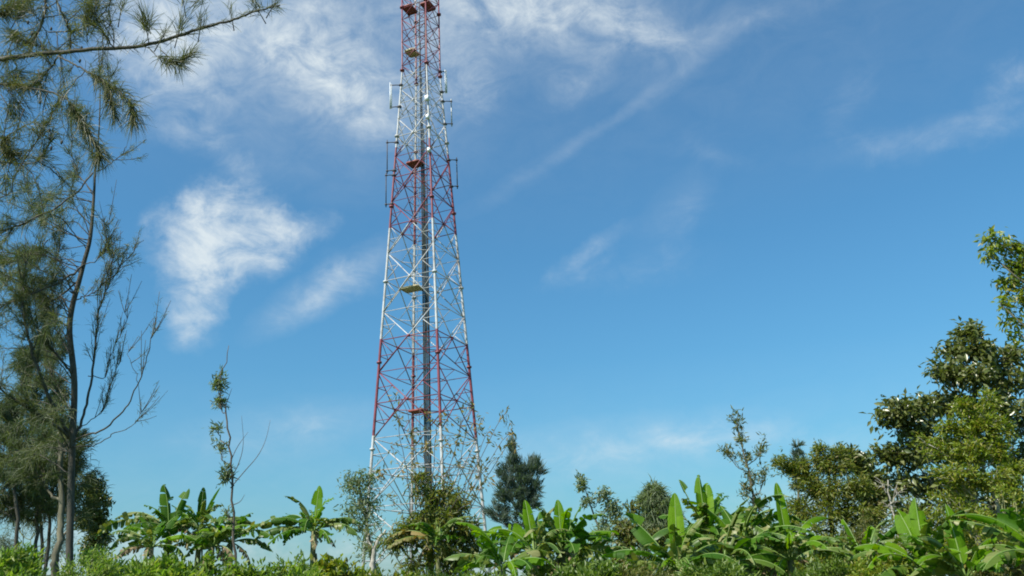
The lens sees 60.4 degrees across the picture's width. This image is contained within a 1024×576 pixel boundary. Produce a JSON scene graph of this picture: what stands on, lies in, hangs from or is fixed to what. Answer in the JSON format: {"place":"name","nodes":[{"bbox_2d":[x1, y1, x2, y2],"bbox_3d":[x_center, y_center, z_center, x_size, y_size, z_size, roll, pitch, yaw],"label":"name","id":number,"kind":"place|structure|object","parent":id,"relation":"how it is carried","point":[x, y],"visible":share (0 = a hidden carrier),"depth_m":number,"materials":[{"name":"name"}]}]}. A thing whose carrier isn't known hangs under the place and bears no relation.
{"place":"outdoors","nodes":[
{"label":"outdoors","id":0,"kind":"place"},
{"bbox_2d":[362,0,490,574],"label":"lattice tower","id":1,"kind":"structure","parent":0,"point":[409,10],"depth_m":64.29,"materials":[{"name":"metal"}]},
{"bbox_2d":[0,0,1023,575],"label":"sky","id":2,"kind":"structure","parent":0,"point":[671,216],"materials":[{"name":"blue"}]},
{"bbox_3d":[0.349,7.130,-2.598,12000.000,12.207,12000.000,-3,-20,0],"label":"ground","id":3,"kind":"structure","parent":0,"visible":0},
{"bbox_2d":[0,541,52,575],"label":"leafy shrub","id":4,"kind":"object","parent":3,"relation":"on","point":[19,561],"visible":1,"depth_m":8.30,"materials":[{"name":"green plant"}]},
{"bbox_2d":[0,394,57,549],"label":"casuarina tree","id":5,"kind":"object","parent":3,"relation":"on","point":[9,498],"visible":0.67,"depth_m":19.01,"materials":[{"name":"green plant"}]},
{"bbox_2d":[0,343,66,570],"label":"casuarina tree","id":6,"kind":"object","parent":3,"relation":"on","point":[35,520],"visible":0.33,"depth_m":19.79,"materials":[{"name":"green plant"}]},
{"bbox_2d":[0,515,76,570],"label":"leafy shrub","id":7,"kind":"object","parent":3,"relation":"on","point":[3,540],"visible":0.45,"depth_m":21.18,"materials":[{"name":"green plant"}]},
{"bbox_2d":[5,374,94,574],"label":"casuarina tree","id":8,"kind":"object","parent":3,"relation":"on","point":[53,491],"visible":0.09,"depth_m":20.81,"materials":[{"name":"green plant"}]},
{"bbox_2d":[17,331,85,568],"bbox_3d":[-11.579,5.196,21.436,2.795,9.279,1.548,-19,-26,38],"label":"casuarina tree","id":9,"kind":"object","parent":3,"relation":"on","point":[41,526],"visible":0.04,"depth_m":22.30,"materials":[{"name":"green plant"}]},
{"bbox_2d":[3,419,112,575],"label":"casuarina tree","id":10,"kind":"object","parent":3,"relation":"on","point":[60,477],"visible":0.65,"depth_m":15.32,"materials":[{"name":"green plant"}]},
{"bbox_2d":[0,42,170,570],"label":"casuarina tree","id":11,"kind":"object","parent":3,"relation":"on","point":[24,295],"visible":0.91,"depth_m":13.66,"materials":[{"name":"green plant"}]},
{"bbox_2d":[47,537,123,575],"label":"leafy shrub","id":12,"kind":"object","parent":3,"relation":"on","point":[91,558],"visible":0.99,"depth_m":8.97,"materials":[{"name":"green plant"}]},
{"bbox_2d":[74,474,117,569],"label":"young tree","id":13,"kind":"object","parent":3,"relation":"on","point":[104,538],"visible":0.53,"depth_m":23.35,"materials":[{"name":"green plant"}]},
{"bbox_2d":[108,552,178,575],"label":"leafy shrub","id":14,"kind":"object","parent":3,"relation":"on","point":[133,567],"visible":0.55,"depth_m":8.99,"materials":[{"name":"green plant"}]},
{"bbox_2d":[0,0,287,230],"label":"casuarina tree","id":15,"kind":"object","parent":3,"relation":"on","point":[17,9],"visible":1,"depth_m":9.11,"materials":[{"name":"green plant"}]},
{"bbox_2d":[96,484,197,556],"bbox_3d":[-7.784,6.577,18.977,2.281,4.664,2.078,-3,-20,0],"label":"banana plant","id":16,"kind":"object","parent":3,"relation":"on","point":[165,514],"visible":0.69,"depth_m":19.39,"materials":[{"name":"green plant"}]},
{"bbox_2d":[109,513,195,560],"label":"banana plant","id":17,"kind":"object","parent":3,"relation":"on","point":[147,542],"visible":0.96,"depth_m":18.37,"materials":[{"name":"green plant"}]},
{"bbox_2d":[138,549,228,575],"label":"leafy shrub","id":18,"kind":"object","parent":3,"relation":"on","point":[167,566],"visible":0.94,"depth_m":8.65,"materials":[{"name":"green plant"}]},
{"bbox_2d":[153,487,250,570],"bbox_3d":[-6.924,6.687,19.352,2.308,4.630,1.775,-3,-20,0],"label":"banana plant","id":19,"kind":"object","parent":3,"relation":"on","point":[201,517],"visible":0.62,"depth_m":19.93,"materials":[{"name":"green plant"}]},
{"bbox_2d":[168,512,253,575],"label":"banana plant","id":20,"kind":"object","parent":3,"relation":"on","point":[224,532],"visible":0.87,"depth_m":18.77,"materials":[{"name":"green plant"}]},
{"bbox_2d":[186,513,279,569],"bbox_3d":[-6.048,6.836,18.886,1.998,3.950,1.446,6,-22,-22],"label":"banana plant","id":21,"kind":"object","parent":3,"relation":"on","point":[248,541],"visible":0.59,"depth_m":19.20,"materials":[{"name":"green plant"}]},
{"bbox_2d":[201,346,269,567],"bbox_3d":[-3.708,3.318,11.611,0.998,5.357,0.439,-3,-20,0],"label":"young tree","id":22,"kind":"object","parent":3,"relation":"on","point":[218,383],"visible":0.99,"depth_m":12.03,"materials":[{"name":"green plant"}]},
{"bbox_2d":[214,555,273,575],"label":"leafy shrub","id":23,"kind":"object","parent":3,"relation":"on","point":[240,570],"visible":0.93,"depth_m":8.95,"materials":[{"name":"green plant"}]},
{"bbox_2d":[265,545,330,575],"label":"leafy shrub","id":24,"kind":"object","parent":3,"relation":"on","point":[301,568],"visible":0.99,"depth_m":8.48,"materials":[{"name":"green plant"}]},
{"bbox_2d":[252,485,360,562],"bbox_3d":[-4.412,6.451,18.835,2.023,4.488,1.728,-16,-24,32],"label":"banana plant","id":25,"kind":"object","parent":3,"relation":"on","point":[289,529],"visible":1,"depth_m":19.33,"materials":[{"name":"green plant"}]},
{"bbox_2d":[309,552,370,575],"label":"leafy shrub","id":26,"kind":"object","parent":3,"relation":"on","point":[333,567],"visible":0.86,"depth_m":9.07,"materials":[{"name":"green plant"}]},
{"bbox_2d":[332,459,388,572],"bbox_3d":[-6.016,10.593,34.587,2.428,7.634,2.042,-3,-20,0],"label":"slender tree","id":27,"kind":"object","parent":3,"relation":"on","point":[362,503],"visible":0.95,"depth_m":35.17,"materials":[{"name":"green plant"}]},
{"bbox_2d":[363,519,401,574],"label":"pale trunk tree","id":28,"kind":"object","parent":3,"relation":"on","point":[372,561],"visible":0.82,"depth_m":28.88,"materials":[{"name":"grey plant"}]},
{"bbox_2d":[358,563,416,575],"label":"leafy shrub","id":29,"kind":"object","parent":3,"relation":"on","point":[376,573],"visible":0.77,"depth_m":9.72,"materials":[{"name":"green plant"}]},
{"bbox_2d":[386,516,471,572],"bbox_3d":[-1.915,7.188,20.218,1.941,3.817,1.520,-12,-22,23],"label":"banana plant","id":30,"kind":"object","parent":3,"relation":"on","point":[428,529],"visible":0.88,"depth_m":20.59,"materials":[{"name":"green plant"}]},
{"bbox_2d":[406,559,473,575],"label":"leafy shrub","id":31,"kind":"object","parent":3,"relation":"on","point":[435,573],"visible":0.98,"depth_m":9.89,"materials":[{"name":"green plant"}]},
{"bbox_2d":[369,387,519,575],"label":"creeper bush","id":32,"kind":"object","parent":3,"relation":"on","point":[454,505],"visible":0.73,"depth_m":21.27,"materials":[{"name":"green plant"}]},
{"bbox_2d":[452,564,512,575],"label":"leafy shrub","id":33,"kind":"object","parent":3,"relation":"on","point":[480,574],"visible":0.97,"depth_m":9.74,"materials":[{"name":"green plant"}]},
{"bbox_2d":[444,522,557,575],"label":"banana plant","id":34,"kind":"object","parent":3,"relation":"on","point":[521,561],"visible":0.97,"depth_m":14.33,"materials":[{"name":"green plant"}]},
{"bbox_2d":[480,433,550,575],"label":"conifer tree","id":35,"kind":"object","parent":3,"relation":"on","point":[518,490],"visible":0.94,"depth_m":41.07,"materials":[{"name":"green plant"}]},
{"bbox_2d":[474,500,589,575],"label":"banana plant","id":36,"kind":"object","parent":3,"relation":"on","point":[517,530],"visible":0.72,"depth_m":15.51,"materials":[{"name":"green plant"}]},
{"bbox_2d":[520,550,591,575],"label":"leafy shrub","id":37,"kind":"object","parent":3,"relation":"on","point":[582,557],"visible":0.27,"depth_m":15.57,"materials":[{"name":"green plant"}]},
{"bbox_2d":[520,500,626,575],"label":"banana plant","id":38,"kind":"object","parent":3,"relation":"on","point":[561,520],"visible":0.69,"depth_m":15.77,"materials":[{"name":"green plant"}]},
{"bbox_2d":[538,522,634,570],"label":"banana plant","id":39,"kind":"object","parent":3,"relation":"on","point":[597,539],"visible":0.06,"depth_m":16.40,"materials":[{"name":"green plant"}]},
{"bbox_2d":[546,554,631,575],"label":"leafy shrub","id":40,"kind":"object","parent":3,"relation":"on","point":[598,568],"visible":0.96,"depth_m":11.27,"materials":[{"name":"green plant"}]},
{"bbox_2d":[573,470,626,548],"bbox_3d":[2.223,6.709,20.940,1.312,4.831,0.646,-3,-20,0],"label":"slender tree","id":41,"kind":"object","parent":3,"relation":"on","point":[603,492],"visible":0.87,"depth_m":21.43,"materials":[{"name":"olive leaves"},{"name":"olive bark"}]},
{"bbox_2d":[586,517,649,571],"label":"leafy shrub","id":42,"kind":"object","parent":3,"relation":"on","point":[637,548],"visible":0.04,"depth_m":20.10,"materials":[{"name":"green plant"}]},
{"bbox_2d":[607,498,643,569],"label":"slender tree","id":43,"kind":"object","parent":3,"relation":"on","point":[626,536],"visible":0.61,"depth_m":19.24,"materials":[{"name":"green plant"}]},
{"bbox_2d":[615,557,674,575],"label":"leafy shrub","id":44,"kind":"object","parent":3,"relation":"on","point":[641,571],"visible":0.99,"depth_m":10.95,"materials":[{"name":"green plant"}]},
{"bbox_2d":[629,475,687,558],"bbox_3d":[4.827,8.873,28.570,2.209,5.749,1.443,-3,-20,0],"label":"fluffy tree","id":45,"kind":"object","parent":3,"relation":"on","point":[653,499],"visible":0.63,"depth_m":28.98,"materials":[{"name":"green plant"}]},
{"bbox_2d":[639,525,699,569],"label":"leafy shrub","id":46,"kind":"object","parent":3,"relation":"on","point":[653,531],"visible":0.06,"depth_m":21.06,"materials":[{"name":"green plant"}]},
{"bbox_2d":[601,493,744,575],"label":"banana plant","id":47,"kind":"object","parent":3,"relation":"on","point":[679,544],"visible":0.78,"depth_m":13.41,"materials":[{"name":"green plant"}]},
{"bbox_2d":[645,474,769,551],"bbox_3d":[3.579,5.039,15.008,2.070,3.787,2.124,-19,-25,37],"label":"banana plant","id":48,"kind":"object","parent":3,"relation":"on","point":[704,497],"visible":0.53,"depth_m":15.24,"materials":[{"name":"green plant"}]},
{"bbox_2d":[673,555,760,575],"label":"leafy shrub","id":49,"kind":"object","parent":3,"relation":"on","point":[728,568],"visible":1,"depth_m":11.28,"materials":[{"name":"green plant"}]},
{"bbox_2d":[697,506,760,566],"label":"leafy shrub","id":50,"kind":"object","parent":3,"relation":"on","point":[719,513],"visible":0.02,"depth_m":20.53,"materials":[{"name":"green plant"}]},
{"bbox_2d":[685,498,789,575],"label":"banana plant","id":51,"kind":"object","parent":3,"relation":"on","point":[730,537],"visible":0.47,"depth_m":13.72,"materials":[{"name":"green plant"}]},
{"bbox_2d":[666,495,814,570],"bbox_3d":[3.896,5.065,14.332,2.438,3.243,1.662,2,-21,-14],"label":"banana plant","id":52,"kind":"object","parent":3,"relation":"on","point":[758,520],"visible":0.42,"depth_m":14.88,"materials":[{"name":"green plant"}]},
{"bbox_2d":[716,406,775,525],"bbox_3d":[6.383,6.337,23.125,1.565,6.650,0.733,-3,-20,0],"label":"slender tree","id":53,"kind":"object","parent":3,"relation":"on","point":[751,483],"visible":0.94,"depth_m":23.72,"materials":[{"name":"green plant"}]},
{"bbox_2d":[737,544,797,575],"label":"leafy shrub","id":54,"kind":"object","parent":3,"relation":"on","point":[759,569],"visible":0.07,"depth_m":16.04,"materials":[{"name":"green plant"}]},
{"bbox_2d":[760,508,804,572],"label":"leafy shrub","id":55,"kind":"object","parent":3,"relation":"on","point":[792,520],"visible":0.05,"depth_m":19.01,"materials":[{"name":"green plant"}]},
{"bbox_2d":[734,483,853,575],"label":"banana plant","id":56,"kind":"object","parent":3,"relation":"on","point":[777,551],"visible":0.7,"depth_m":14.18,"materials":[{"name":"green plant"}]},
{"bbox_2d":[786,438,806,531],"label":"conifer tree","id":57,"kind":"object","parent":3,"relation":"on","point":[796,452],"visible":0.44,"depth_m":47.43,"materials":[{"name":"green plant"}]},
{"bbox_2d":[778,552,834,575],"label":"leafy shrub","id":58,"kind":"object","parent":3,"relation":"on","point":[796,563],"visible":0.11,"depth_m":15.90,"materials":[{"name":"green plant"}]},
{"bbox_2d":[790,520,848,571],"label":"leafy shrub","id":59,"kind":"object","parent":3,"relation":"on","point":[815,528],"visible":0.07,"depth_m":16.89,"materials":[{"name":"green plant"}]},
{"bbox_2d":[786,549,855,575],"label":"leafy shrub","id":60,"kind":"object","parent":3,"relation":"on","point":[823,569],"visible":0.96,"depth_m":12.12,"materials":[{"name":"green plant"}]},
{"bbox_2d":[764,439,894,560],"bbox_3d":[7.127,5.706,19.037,2.693,4.979,1.374,-3,-20,0],"label":"tree","id":61,"kind":"object","parent":3,"relation":"on","point":[822,493],"visible":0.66,"depth_m":19.38,"materials":[{"name":"green plant"}]},
{"bbox_2d":[840,443,896,526],"bbox_3d":[9.658,6.705,22.911,1.679,5.506,1.073,-3,-20,0],"label":"dark tree","id":62,"kind":"object","parent":3,"relation":"on","point":[860,462],"visible":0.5,"depth_m":23.36,"materials":[{"name":"green plant"}]},
{"bbox_2d":[797,519,944,575],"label":"banana plant","id":63,"kind":"object","parent":3,"relation":"on","point":[871,532],"visible":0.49,"depth_m":13.42,"materials":[{"name":"green plant"}]},
{"bbox_2d":[832,510,917,571],"bbox_3d":[6.229,5.320,15.000,1.816,3.008,1.797,-3,-20,0],"label":"leafy shrub","id":64,"kind":"object","parent":3,"relation":"on","point":[858,532],"visible":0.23,"depth_m":15.24,"materials":[{"name":"green plant"}]},
{"bbox_2d":[839,553,919,575],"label":"leafy shrub","id":65,"kind":"object","parent":3,"relation":"on","point":[861,568],"visible":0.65,"depth_m":12.22,"materials":[{"name":"green plant"}]},
{"bbox_2d":[874,477,904,545],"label":"pale trunk tree","id":66,"kind":"object","parent":3,"relation":"on","point":[891,502],"visible":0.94,"depth_m":16.52,"materials":[{"name":"grey plant"}]},
{"bbox_2d":[846,498,978,575],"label":"banana plant","id":67,"kind":"object","parent":3,"relation":"on","point":[908,523],"visible":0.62,"depth_m":12.47,"materials":[{"name":"green plant"}]},
{"bbox_2d":[884,484,976,575],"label":"leafy shrub","id":68,"kind":"object","parent":3,"relation":"on","point":[906,510],"visible":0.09,"depth_m":15.59,"materials":[{"name":"green plant"}]},
{"bbox_2d":[859,315,1023,553],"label":"broadleaf tree","id":69,"kind":"object","parent":3,"relation":"on","point":[904,414],"visible":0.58,"depth_m":17.87,"materials":[{"name":"green plant"}]},
{"bbox_2d":[879,504,1013,575],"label":"banana plant","id":70,"kind":"object","parent":3,"relation":"on","point":[947,562],"visible":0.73,"depth_m":11.71,"materials":[{"name":"green plant"}]},
{"bbox_2d":[904,384,1023,566],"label":"feathery tree","id":71,"kind":"object","parent":3,"relation":"on","point":[953,476],"visible":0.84,"depth_m":13.69,"materials":[{"name":"green plant"}]},
{"bbox_2d":[935,511,1010,572],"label":"leafy shrub","id":72,"kind":"object","parent":3,"relation":"on","point":[970,542],"visible":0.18,"depth_m":14.41,"materials":[{"name":"green plant"}]},
{"bbox_2d":[950,507,1023,575],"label":"banana plant","id":73,"kind":"object","parent":3,"relation":"on","point":[1010,522],"visible":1,"depth_m":10.63,"materials":[{"name":"green plant"}]},
{"bbox_2d":[970,555,1023,575],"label":"leafy shrub","id":74,"kind":"object","parent":3,"relation":"on","point":[1008,568],"visible":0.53,"depth_m":11.28,"materials":[{"name":"green plant"}]},
{"bbox_2d":[971,478,1023,566],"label":"leafy shrub","id":75,"kind":"object","parent":3,"relation":"on","point":[1002,491],"visible":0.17,"depth_m":12.68,"materials":[{"name":"green plant"}]},
{"bbox_2d":[973,224,1023,347],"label":"overhanging tree","id":76,"kind":"object","parent":3,"relation":"on","point":[1014,279],"visible":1,"depth_m":11.08,"materials":[{"name":"green plant"}]}
]}

